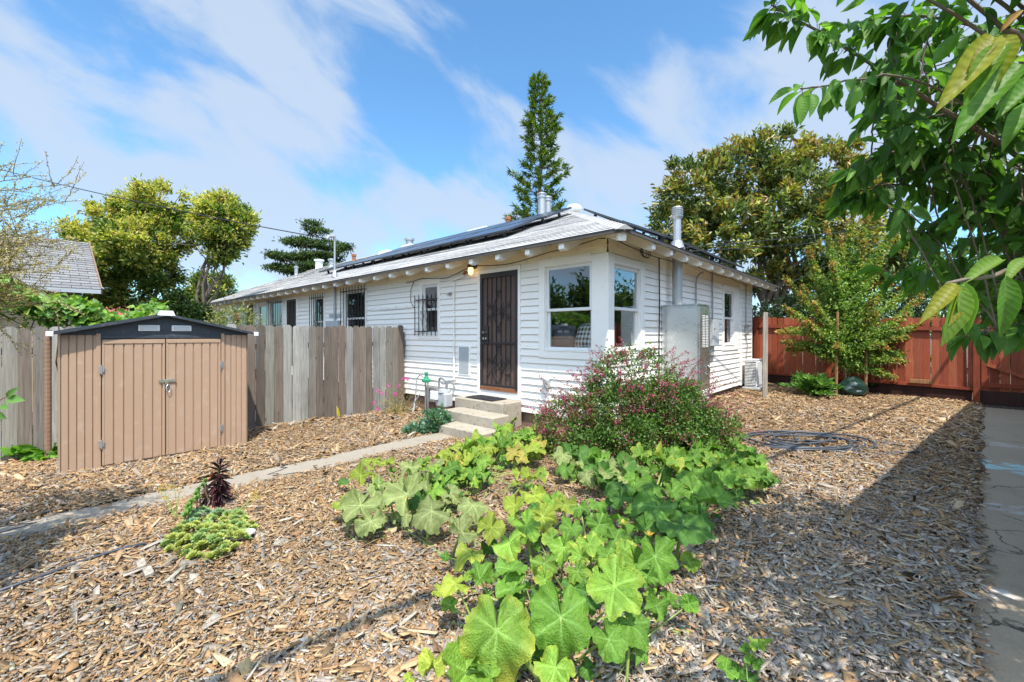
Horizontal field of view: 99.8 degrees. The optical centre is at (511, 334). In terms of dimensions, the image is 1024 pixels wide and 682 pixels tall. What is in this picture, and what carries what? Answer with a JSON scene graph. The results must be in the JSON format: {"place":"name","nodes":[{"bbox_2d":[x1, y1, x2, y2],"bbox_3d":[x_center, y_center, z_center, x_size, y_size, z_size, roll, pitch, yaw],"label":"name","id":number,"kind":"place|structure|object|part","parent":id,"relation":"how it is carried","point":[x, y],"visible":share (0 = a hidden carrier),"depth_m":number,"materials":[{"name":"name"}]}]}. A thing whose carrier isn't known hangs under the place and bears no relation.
{"place":"outdoors","nodes":[
{"label":"outdoors","id":0,"kind":"place"},
{"bbox_2d":[0,387,24,418],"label":"rose sprig","id":1,"kind":"object","parent":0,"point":[11,397],"visible":1,"depth_m":1.70,"materials":[{"name":"green plant"}]},
{"bbox_2d":[81,299,159,326],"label":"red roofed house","id":2,"kind":"structure","parent":0,"point":[119,313],"depth_m":24.37,"materials":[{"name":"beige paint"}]},
{"bbox_2d":[0,432,455,547],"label":"path","id":3,"kind":"structure","parent":0,"point":[90,512],"depth_m":4.32,"materials":[{"name":"concrete"}]},
{"bbox_2d":[0,465,294,535],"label":"path crack","id":4,"kind":"object","parent":3,"relation":"on","point":[36,522],"visible":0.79,"depth_m":3.52,"materials":[{"name":"concrete"}]},
{"bbox_2d":[0,336,1023,681],"bbox_3d":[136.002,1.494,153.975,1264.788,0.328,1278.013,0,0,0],"label":"ground","id":5,"kind":"structure","parent":0,"point":[920,432],"depth_m":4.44,"materials":[{"name":"brown wood"}]},
{"bbox_2d":[0,274,23,325],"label":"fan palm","id":6,"kind":"object","parent":5,"relation":"on","point":[2,314],"visible":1,"depth_m":2.67,"materials":[{"name":"green plant"}]},
{"bbox_2d":[0,441,57,462],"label":"weed","id":7,"kind":"object","parent":5,"relation":"on","point":[26,452],"visible":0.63,"depth_m":5.44,"materials":[{"name":"green plant"}]},
{"bbox_2d":[0,139,86,355],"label":"budding shrub","id":8,"kind":"object","parent":5,"relation":"on","point":[7,249],"visible":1,"depth_m":2.87,"materials":[{"name":"green plant"}]},
{"bbox_2d":[44,330,51,458],"bbox_3d":[-5.952,0.775,5.535,0.068,1.650,0.072,0,0,0],"label":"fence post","id":9,"kind":"object","parent":5,"relation":"on","point":[48,397],"visible":0.96,"depth_m":5.51,"materials":[{"name":"wood"}]},
{"bbox_2d":[0,233,102,411],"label":"shingled outbuilding","id":10,"kind":"structure","parent":5,"relation":"on","point":[84,274],"depth_m":9.66,"materials":[{"name":"grey"}]},
{"bbox_2d":[0,542,145,591],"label":"drip line","id":11,"kind":"object","parent":5,"relation":"on","point":[62,568],"visible":0.99,"depth_m":2.71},
{"bbox_2d":[50,172,199,313],"bbox_3d":[-12.485,-1.658,13.768,4.537,6.780,3.205,0,0,0],"label":"privet tree","id":12,"kind":"object","parent":5,"relation":"on","point":[123,259],"visible":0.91,"depth_m":13.48,"materials":[{"name":"green plant"}]},
{"bbox_2d":[136,558,146,568],"bbox_3d":[-2.343,1.452,2.729,0.090,0.024,0.044,8,14,43],"label":"wood block","id":13,"kind":"object","parent":5,"relation":"on","point":[140,563],"depth_m":2.72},
{"bbox_2d":[142,565,154,577],"bbox_3d":[-2.223,1.453,2.639,0.090,0.024,0.044,8,14,41],"label":"wood block","id":14,"kind":"object","parent":5,"relation":"on","point":[148,571],"depth_m":2.62,"materials":[{"name":"beige wood"}]},
{"bbox_2d":[46,310,258,475],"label":"garden shed","id":15,"kind":"structure","parent":5,"relation":"on","point":[161,383],"depth_m":5.42,"materials":[{"name":"beige metal"}]},
{"bbox_2d":[99,339,164,464],"bbox_3d":[-4.659,0.808,5.309,0.036,1.485,0.615,0,0,42],"label":"door","id":16,"kind":"structure","parent":15,"relation":"in","point":[133,396],"depth_m":5.31,"materials":[{"name":"beige metal"}]},
{"bbox_2d":[159,339,222,454],"bbox_3d":[-4.256,0.808,5.739,0.052,1.485,0.701,0,0,42],"label":"door","id":17,"kind":"structure","parent":15,"relation":"in","point":[192,381],"depth_m":5.75,"materials":[{"name":"beige metal"}]},
{"bbox_2d":[155,480,185,518],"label":"succulent flower","id":18,"kind":"object","parent":5,"relation":"on","point":[165,499],"visible":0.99,"depth_m":3.52,"materials":[{"name":"beige plant"}]},
{"bbox_2d":[127,285,217,322],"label":"dark shrub","id":19,"kind":"object","parent":5,"relation":"on","point":[179,303],"visible":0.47,"depth_m":13.03,"materials":[{"name":"green plant"}]},
{"bbox_2d":[180,478,210,528],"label":"upright succulent","id":20,"kind":"object","parent":5,"relation":"on","point":[188,509],"visible":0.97,"depth_m":3.51,"materials":[{"name":"green plant"}]},
{"bbox_2d":[0,324,405,462],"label":"board fence","id":21,"kind":"object","parent":5,"relation":"on","point":[289,388],"visible":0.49,"depth_m":7.75,"materials":[{"name":"grey wood"}]},
{"bbox_2d":[0,274,169,426],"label":"grape vine","id":22,"kind":"object","parent":21,"relation":"attached to","point":[95,311],"visible":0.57,"depth_m":6.00,"materials":[{"name":"green plant"}]},
{"bbox_2d":[158,505,260,559],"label":"succulent clump","id":23,"kind":"object","parent":5,"relation":"on","point":[222,528],"visible":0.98,"depth_m":3.05,"materials":[{"name":"green plant"}]},
{"bbox_2d":[180,266,239,309],"bbox_3d":[-14.039,-0.754,20.116,2.547,4.922,2.239,0,0,0],"label":"tree","id":24,"kind":"object","parent":5,"relation":"on","point":[224,291],"visible":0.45,"depth_m":19.72,"materials":[{"name":"green plant"}]},
{"bbox_2d":[167,186,262,307],"bbox_3d":[-9.317,-1.463,13.642,2.458,6.362,2.114,0,0,-38],"label":"privet tree","id":25,"kind":"object","parent":5,"relation":"on","point":[221,242],"visible":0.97,"depth_m":13.33,"materials":[{"name":"green plant"}]},
{"bbox_2d":[198,456,233,507],"bbox_3d":[-2.601,1.339,3.770,0.293,0.535,0.242,0,0,-20],"label":"dark aeonium","id":26,"kind":"object","parent":5,"relation":"on","point":[219,493],"visible":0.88,"depth_m":3.76,"materials":[{"name":"purple plant"}]},
{"bbox_2d":[201,295,267,331],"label":"wispy shrub","id":27,"kind":"object","parent":5,"relation":"on","point":[221,321],"visible":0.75,"depth_m":10.75,"materials":[{"name":"green plant"}]},
{"bbox_2d":[222,528,255,540],"bbox_3d":[-1.963,1.445,3.108,0.210,0.050,0.085,0,20,-43],"label":"flat stone","id":28,"kind":"object","parent":5,"relation":"on","point":[251,531],"visible":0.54,"depth_m":3.13,"materials":[{"name":"white stone"}]},
{"bbox_2d":[240,487,262,509],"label":"succulent flower","id":29,"kind":"object","parent":5,"relation":"on","point":[254,495],"visible":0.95,"depth_m":3.58,"materials":[{"name":"beige plant"}]},
{"bbox_2d":[260,218,355,276],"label":"cypress tree","id":30,"kind":"object","parent":5,"relation":"on","point":[303,260],"visible":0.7,"depth_m":41.14,"materials":[{"name":"green plant"}]},
{"bbox_2d":[371,376,419,414],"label":"pink flowers","id":31,"kind":"object","parent":5,"relation":"on","point":[396,409],"visible":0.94,"depth_m":8.50,"materials":[{"name":"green plant"}]},
{"bbox_2d":[331,456,497,572],"bbox_3d":[-0.854,1.265,3.443,1.081,0.468,2.141,0,0,-24],"label":"squash plant","id":32,"kind":"object","parent":5,"relation":"on","point":[429,517],"visible":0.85,"depth_m":3.16,"materials":[{"name":"green plant"}]},
{"bbox_2d":[410,372,437,412],"bbox_3d":[-1.834,1.225,8.638,0.662,0.950,0.321,0,0,-19],"label":"water valve","id":33,"kind":"object","parent":5,"relation":"on","point":[427,380],"visible":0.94,"depth_m":8.61,"materials":[{"name":"grey metal"}]},
{"bbox_2d":[399,403,453,434],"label":"blue green plant","id":34,"kind":"object","parent":5,"relation":"on","point":[425,425],"visible":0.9,"depth_m":6.70,"materials":[{"name":"green plant"}]},
{"bbox_2d":[430,377,455,408],"bbox_3d":[-1.315,1.259,8.220,0.382,0.882,0.325,0,0,42],"label":"gas meter","id":35,"kind":"object","parent":5,"relation":"on","point":[444,396],"visible":0.93,"depth_m":8.13,"materials":[{"name":"grey paint"}]},
{"bbox_2d":[439,394,520,439],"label":"concrete steps","id":36,"kind":"structure","parent":5,"relation":"on","point":[470,416],"depth_m":6.82,"materials":[{"name":"beige concrete"}]},
{"bbox_2d":[466,395,505,401],"bbox_3d":[-0.447,1.089,7.392,0.680,0.020,0.360,0,0,44],"label":"door mat","id":37,"kind":"object","parent":36,"relation":"on","point":[486,398],"depth_m":7.35,"materials":[{"name":"black rubber"}]},
{"bbox_2d":[406,417,555,485],"bbox_3d":[-0.082,1.314,5.328,1.448,0.404,2.991,0,0,29],"label":"squash plant","id":38,"kind":"object","parent":5,"relation":"on","point":[512,446],"visible":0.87,"depth_m":4.75,"materials":[{"name":"green plant"}]},
{"bbox_2d":[421,452,548,510],"bbox_3d":[-0.384,1.345,4.053,1.147,0.324,1.213,0,0,-39],"label":"squash plant","id":39,"kind":"object","parent":5,"relation":"on","point":[479,473],"visible":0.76,"depth_m":4.01,"materials":[{"name":"green plant"}]},
{"bbox_2d":[205,192,778,431],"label":"white house","id":40,"kind":"structure","parent":5,"relation":"on","point":[480,316],"depth_m":8.22,"materials":[{"name":"white wood"}]},
{"bbox_2d":[0,169,324,238],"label":"overhead wire","id":41,"kind":"object","parent":40,"relation":"attached to","point":[179,210],"visible":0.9,"depth_m":12.72,"materials":[{"name":"black rubber"}]},
{"bbox_2d":[232,304,240,325],"bbox_3d":[-11.124,-0.406,17.486,1.104,1.572,0.150,0,0,42],"label":"window","id":42,"kind":"structure","parent":40,"relation":"in","point":[238,305],"depth_m":17.48,"materials":[{"name":"white glass"}]},
{"bbox_2d":[245,302,254,327],"bbox_3d":[-9.907,-0.090,16.356,1.000,2.180,0.080,0,0,42],"label":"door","id":43,"kind":"structure","parent":40,"relation":"in","point":[251,306],"depth_m":16.40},
{"bbox_2d":[257,302,267,328],"bbox_3d":[-8.861,-0.326,15.426,1.104,1.612,0.150,0,0,42],"label":"window","id":44,"kind":"structure","parent":40,"relation":"in","point":[263,309],"depth_m":15.46,"materials":[{"name":"white glass"}]},
{"bbox_2d":[269,298,283,327],"bbox_3d":[-7.922,-0.356,14.571,1.284,1.672,0.150,0,0,42],"label":"window","id":45,"kind":"structure","parent":40,"relation":"in","point":[280,304],"depth_m":14.49,"materials":[{"name":"white glass"}]},
{"bbox_2d":[286,297,297,358],"bbox_3d":[-6.957,-0.080,13.670,0.900,2.160,0.080,0,0,42],"label":"door","id":46,"kind":"structure","parent":40,"relation":"in","point":[291,305],"depth_m":13.69,"materials":[{"name":"black metal"}]},
{"bbox_2d":[312,293,324,349],"bbox_3d":[-5.500,-0.361,12.366,0.834,1.582,0.150,0,0,42],"label":"door","id":47,"kind":"structure","parent":40,"relation":"in","point":[318,300],"depth_m":12.37,"materials":[{"name":"white metal"}]},
{"bbox_2d":[319,257,368,273],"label":"solar panel","id":48,"kind":"object","parent":40,"relation":"on","point":[337,267],"visible":0.73,"depth_m":13.73,"materials":[{"name":"black glass"}]},
{"bbox_2d":[342,285,366,333],"bbox_3d":[-3.951,-0.406,10.955,1.224,1.572,0.150,0,0,42],"label":"window","id":49,"kind":"structure","parent":40,"relation":"in","point":[353,294],"depth_m":10.98,"materials":[{"name":"glass"}]},
{"bbox_2d":[344,250,398,268],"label":"solar panel","id":50,"kind":"object","parent":40,"relation":"on","point":[365,260],"visible":0.75,"depth_m":12.58,"materials":[{"name":"glass"}]},
{"bbox_2d":[373,242,433,261],"bbox_3d":[-2.890,-2.205,11.594,1.650,0.481,0.934,0,0,42],"label":"solar panel","id":51,"kind":"object","parent":40,"relation":"on","point":[402,252],"visible":0.76,"depth_m":11.48,"materials":[{"name":"glass"}]},
{"bbox_2d":[376,240,430,255],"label":"solar panel","id":52,"kind":"object","parent":40,"relation":"on","point":[405,247],"visible":0.31,"depth_m":13.25,"materials":[{"name":"glass"}]},
{"bbox_2d":[418,277,440,338],"bbox_3d":[-1.659,-0.521,8.868,0.724,1.222,0.150,0,0,42],"label":"window","id":53,"kind":"structure","parent":40,"relation":"in","point":[427,287],"depth_m":8.88,"materials":[{"name":"white wood"}]},
{"bbox_2d":[410,231,467,247],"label":"solar panel","id":54,"kind":"object","parent":40,"relation":"on","point":[440,239],"visible":0.36,"depth_m":12.09,"materials":[{"name":"glass"}]},
{"bbox_2d":[408,232,477,254],"bbox_3d":[-1.648,-2.205,10.462,1.650,0.481,0.934,0,0,42],"label":"solar panel","id":55,"kind":"object","parent":40,"relation":"on","point":[439,243],"visible":0.76,"depth_m":10.33,"materials":[{"name":"glass"}]},
{"bbox_2d":[448,220,513,242],"bbox_3d":[-0.826,-2.613,10.993,1.650,0.481,0.934,0,0,42],"label":"solar panel","id":56,"kind":"object","parent":40,"relation":"on","point":[480,229],"visible":0.36,"depth_m":10.97,"materials":[{"name":"glass"}]},
{"bbox_2d":[452,219,535,244],"bbox_3d":[-0.406,-2.205,9.331,1.650,0.481,0.934,0,0,42],"label":"solar panel","id":57,"kind":"object","parent":40,"relation":"on","point":[501,229],"visible":0.94,"depth_m":9.12,"materials":[{"name":"glass"}]},
{"bbox_2d":[480,270,517,393],"bbox_3d":[-0.253,-0.046,7.494,0.902,2.071,0.098,0,0,42],"label":"door","id":58,"kind":"structure","parent":40,"relation":"in","point":[498,290],"depth_m":7.51,"materials":[{"name":"black metal"}]},
{"bbox_2d":[491,207,571,228],"bbox_3d":[0.416,-2.613,9.862,1.650,0.481,0.934,0,0,42],"label":"solar panel","id":59,"kind":"object","parent":40,"relation":"on","point":[542,216],"visible":0.7,"depth_m":9.62,"materials":[{"name":"glass"}]},
{"bbox_2d":[537,253,591,359],"bbox_3d":[0.821,-0.401,6.610,0.992,1.542,0.150,0,0,42],"label":"window","id":60,"kind":"structure","parent":40,"relation":"in","point":[545,266],"depth_m":6.73,"materials":[{"name":"white wood"}]},
{"bbox_2d":[573,343,627,374],"bbox_3d":[0.992,0.575,7.265,1.700,0.850,0.970,0,0,42],"label":"sofa","id":61,"kind":"object","parent":40,"relation":"in","point":[614,344],"visible":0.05,"depth_m":7.01,"materials":[{"name":"fabric"}]},
{"bbox_2d":[551,325,575,346],"bbox_3d":[0.825,0.040,6.978,0.420,0.400,0.150,0,-17,37],"label":"cushion","id":62,"kind":"object","parent":61,"relation":"on","point":[563,335],"visible":0.91,"depth_m":6.90,"materials":[{"name":"fabric"}]},
{"bbox_2d":[575,323,590,347],"bbox_3d":[1.153,0.030,6.625,0.150,0.420,0.460,20,-11,-32],"label":"cushion","id":63,"kind":"object","parent":61,"relation":"on","point":[583,338],"visible":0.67,"depth_m":6.59,"materials":[{"name":"fabric"}]},
{"bbox_2d":[584,208,654,235],"bbox_3d":[2.453,-2.495,9.722,0.919,0.509,1.650,0,0,42],"label":"solar panel","id":64,"kind":"object","parent":40,"relation":"on","point":[606,217],"visible":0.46,"depth_m":9.33,"materials":[{"name":"black glass"}]},
{"bbox_2d":[614,255,644,359],"bbox_3d":[1.750,-0.385,6.582,0.140,1.510,0.980,0,0,42],"label":"window","id":65,"kind":"structure","parent":40,"relation":"in","point":[621,263],"depth_m":6.81,"materials":[{"name":"white wood"}]},
{"bbox_2d":[622,220,699,249],"bbox_3d":[3.017,-1.955,8.667,0.919,0.509,1.650,0,0,42],"label":"solar panel","id":66,"kind":"object","parent":40,"relation":"on","point":[662,237],"visible":0.72,"depth_m":8.30,"materials":[{"name":"black glass"}]},
{"bbox_2d":[661,206,710,414],"bbox_3d":[2.990,-0.410,7.367,0.677,3.620,0.580,0,0,42],"label":"utility cabinet","id":67,"kind":"object","parent":40,"relation":"attached to","point":[686,327],"visible":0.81,"depth_m":7.21,"materials":[{"name":"white metal"}]},
{"bbox_3d":[3.215,0.450,7.163,0.066,1.800,0.490,0,0,42],"label":"door","id":68,"kind":"part","parent":67,"relation":"part of","materials":[{"name":"white metal"}]},
{"bbox_2d":[665,239,724,260],"bbox_3d":[4.148,-1.955,9.910,0.919,0.509,1.650,0,0,42],"label":"solar panel","id":69,"kind":"object","parent":40,"relation":"on","point":[706,253],"visible":0.49,"depth_m":9.92,"materials":[{"name":"black glass"}]},
{"bbox_2d":[693,250,744,268],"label":"solar panel","id":70,"kind":"object","parent":40,"relation":"on","point":[729,262],"visible":0.57,"depth_m":11.37,"materials":[{"name":"black glass"}]},
{"bbox_2d":[722,284,739,350],"bbox_3d":[5.221,-0.381,10.386,0.150,1.522,1.304,0,0,42],"label":"window","id":71,"kind":"structure","parent":40,"relation":"in","point":[730,295],"depth_m":10.47,"materials":[{"name":"white wood"}]},
{"bbox_2d":[674,235,883,251],"bbox_3d":[15.389,-4.445,15.366,31.456,6.365,0.014,0,0,-33],"label":"overhead wire","id":72,"kind":"object","parent":40,"relation":"attached to","point":[765,246],"visible":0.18,"depth_m":8.42,"materials":[{"name":"black rubber"}]},
{"bbox_2d":[679,214,941,247],"bbox_3d":[15.389,-4.780,15.316,31.511,6.974,0.014,0,0,-33],"label":"overhead wire","id":73,"kind":"object","parent":40,"relation":"attached to","point":[775,239],"visible":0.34,"depth_m":8.43,"materials":[{"name":"black rubber"}]},
{"bbox_2d":[775,152,1021,288],"bbox_3d":[19.008,-6.168,18.837,27.791,9.915,0.018,0,0,-31],"label":"overhead wire","id":74,"kind":"object","parent":40,"relation":"attached to","point":[828,265],"visible":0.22,"depth_m":13.09,"materials":[{"name":"black rubber"}]},
{"bbox_2d":[403,553,699,681],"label":"squash plant","id":75,"kind":"object","parent":5,"relation":"on","point":[544,638],"visible":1,"depth_m":1.80,"materials":[{"name":"green plant"}]},
{"bbox_2d":[440,483,701,623],"bbox_3d":[0.422,1.276,2.786,1.423,0.451,1.455,0,0,34],"label":"squash plant","id":76,"kind":"object","parent":5,"relation":"on","point":[660,556],"visible":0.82,"depth_m":2.57,"materials":[{"name":"green plant"}]},
{"bbox_2d":[550,441,640,498],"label":"squash plant","id":77,"kind":"object","parent":5,"relation":"on","point":[596,464],"visible":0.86,"depth_m":4.16,"materials":[{"name":"green plant"}]},
{"bbox_2d":[520,336,764,464],"bbox_3d":[1.654,0.819,5.414,3.000,1.594,1.763,0,0,-12],"label":"flowering bush","id":78,"kind":"object","parent":5,"relation":"on","point":[687,425],"visible":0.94,"depth_m":5.10,"materials":[{"name":"green plant"}]},
{"bbox_2d":[603,439,744,575],"bbox_3d":[1.296,1.248,3.480,1.047,0.492,2.067,0,0,27],"label":"squash plant","id":79,"kind":"object","parent":5,"relation":"on","point":[687,514],"visible":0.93,"depth_m":3.25,"materials":[{"name":"green plant"}]},
{"bbox_2d":[617,434,780,506],"bbox_3d":[2.014,1.321,4.565,1.615,0.369,1.901,0,0,0],"label":"squash plant","id":80,"kind":"object","parent":5,"relation":"on","point":[742,469],"visible":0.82,"depth_m":4.24,"materials":[{"name":"green plant"}]},
{"bbox_2d":[716,636,772,681],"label":"squash plant","id":81,"kind":"object","parent":5,"relation":"on","point":[735,673],"visible":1,"depth_m":1.82,"materials":[{"name":"green plant"}]},
{"bbox_2d":[742,358,761,390],"bbox_3d":[6.255,1.043,11.122,0.390,0.802,0.840,0,0,42],"label":"heat pump","id":82,"kind":"object","parent":5,"relation":"on","point":[753,373],"visible":0.83,"depth_m":10.89,"materials":[{"name":"grey paint"}]},
{"bbox_2d":[762,312,767,397],"bbox_3d":[5.614,0.617,9.571,0.092,2.200,0.092,0,0,22],"label":"wooden post","id":83,"kind":"object","parent":5,"relation":"on","point":[765,360],"visible":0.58,"depth_m":9.53,"materials":[{"name":"grey wood"}]},
{"bbox_2d":[640,120,927,361],"bbox_3d":[11.476,-3.719,17.952,11.964,10.916,6.212,0,0,0],"label":"magnolia tree","id":84,"kind":"object","parent":5,"relation":"on","point":[782,176],"visible":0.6,"depth_m":17.31,"materials":[{"name":"green plant"}]},
{"bbox_2d":[777,369,844,395],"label":"lobed plant","id":85,"kind":"object","parent":5,"relation":"on","point":[819,383],"visible":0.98,"depth_m":9.74,"materials":[{"name":"green plant"}]},
{"bbox_2d":[733,430,919,454],"bbox_3d":[3.726,1.433,5.917,3.003,0.102,1.070,0,0,11],"label":"garden hose","id":86,"kind":"object","parent":5,"relation":"on","point":[782,443],"visible":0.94,"depth_m":5.70,"materials":[{"name":"grey rubber"}]},
{"bbox_2d":[835,312,838,395],"bbox_3d":[7.517,0.552,9.991,0.058,2.150,0.060,1,1,0],"label":"tree stake","id":87,"kind":"object","parent":5,"relation":"on","point":[836,357],"visible":0.67,"depth_m":9.97,"materials":[{"name":"brown wood"}]},
{"bbox_2d":[752,289,946,351],"bbox_3d":[11.128,0.061,15.102,7.588,3.293,2.158,0,0,0],"label":"dark hedge","id":88,"kind":"object","parent":5,"relation":"on","point":[777,314],"visible":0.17,"depth_m":14.90,"materials":[{"name":"green plant"}]},
{"bbox_2d":[838,376,868,397],"bbox_3d":[7.927,1.245,10.058,0.672,0.546,0.538,0,0,0],"label":"plastic bag","id":89,"kind":"object","parent":5,"relation":"on","point":[855,386],"visible":0.86,"depth_m":9.88,"materials":[{"name":"green plastic"}]},
{"bbox_2d":[774,213,940,380],"bbox_3d":[8.104,-0.761,10.041,3.649,4.525,2.603,0,0,26],"label":"young maple","id":90,"kind":"object","parent":5,"relation":"on","point":[844,297],"visible":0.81,"depth_m":10.00,"materials":[{"name":"green plant"}]},
{"bbox_2d":[752,315,979,403],"bbox_3d":[8.299,0.599,10.784,4.614,2.184,0.122,0,0,42],"label":"red fence","id":91,"kind":"object","parent":5,"relation":"on","point":[948,377],"visible":0.34,"depth_m":10.00,"materials":[{"name":"brown wood"}]},
{"bbox_2d":[910,379,932,383],"bbox_3d":[9.304,1.072,9.813,0.380,0.090,0.040,0,0,42],"label":"wood offcut","id":92,"kind":"object","parent":91,"relation":"on","point":[922,381],"visible":1,"depth_m":9.79,"materials":[{"name":"beige wood"}]},
{"bbox_2d":[980,320,1023,407],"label":"red gate","id":93,"kind":"structure","parent":91,"relation":"attached to","point":[996,386],"depth_m":9.02,"materials":[{"name":"brown wood"}]},
{"bbox_2d":[864,318,868,396],"bbox_3d":[8.201,0.578,9.991,0.058,2.150,0.060,1,1,0],"label":"tree stake","id":94,"kind":"object","parent":5,"relation":"on","point":[865,374],"visible":0.44,"depth_m":9.97,"materials":[{"name":"brown wood"}]},
{"bbox_2d":[742,0,1023,363],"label":"cherry tree","id":95,"kind":"object","parent":5,"relation":"on","point":[979,86],"visible":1,"depth_m":1.85,"materials":[{"name":"green plant"}]},
{"bbox_2d":[880,233,1002,347],"bbox_3d":[18.974,-1.270,17.532,7.385,6.004,3.514,0,0,0],"label":"leafy tree","id":96,"kind":"object","parent":5,"relation":"on","point":[942,254],"visible":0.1,"depth_m":17.33,"materials":[{"name":"green plant"}]},
{"bbox_2d":[967,276,1023,390],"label":"shade tree","id":97,"kind":"object","parent":5,"relation":"on","point":[1021,311],"visible":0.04,"depth_m":11.36,"materials":[{"name":"green plant"}]},
{"bbox_2d":[971,407,1023,681],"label":"walkway","id":98,"kind":"structure","parent":5,"relation":"on","point":[1003,508],"depth_m":3.17,"materials":[{"name":"concrete"}]},
{"bbox_2d":[0,0,1023,334],"label":"sky","id":99,"kind":"structure","parent":0,"point":[385,123],"materials":[{"name":"blue"}]},
{"bbox_2d":[503,70,572,220],"bbox_3d":[1.806,-8.320,29.993,5.102,19.868,4.622,0,0,0],"label":"column pine","id":100,"kind":"object","parent":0,"point":[548,113],"depth_m":29.49,"materials":[{"name":"green plant"}]},
{"bbox_2d":[867,382,879,390],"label":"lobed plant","id":101,"kind":"object","parent":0,"point":[871,384],"visible":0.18,"depth_m":10.40,"materials":[{"name":"green plant"}]}
]}

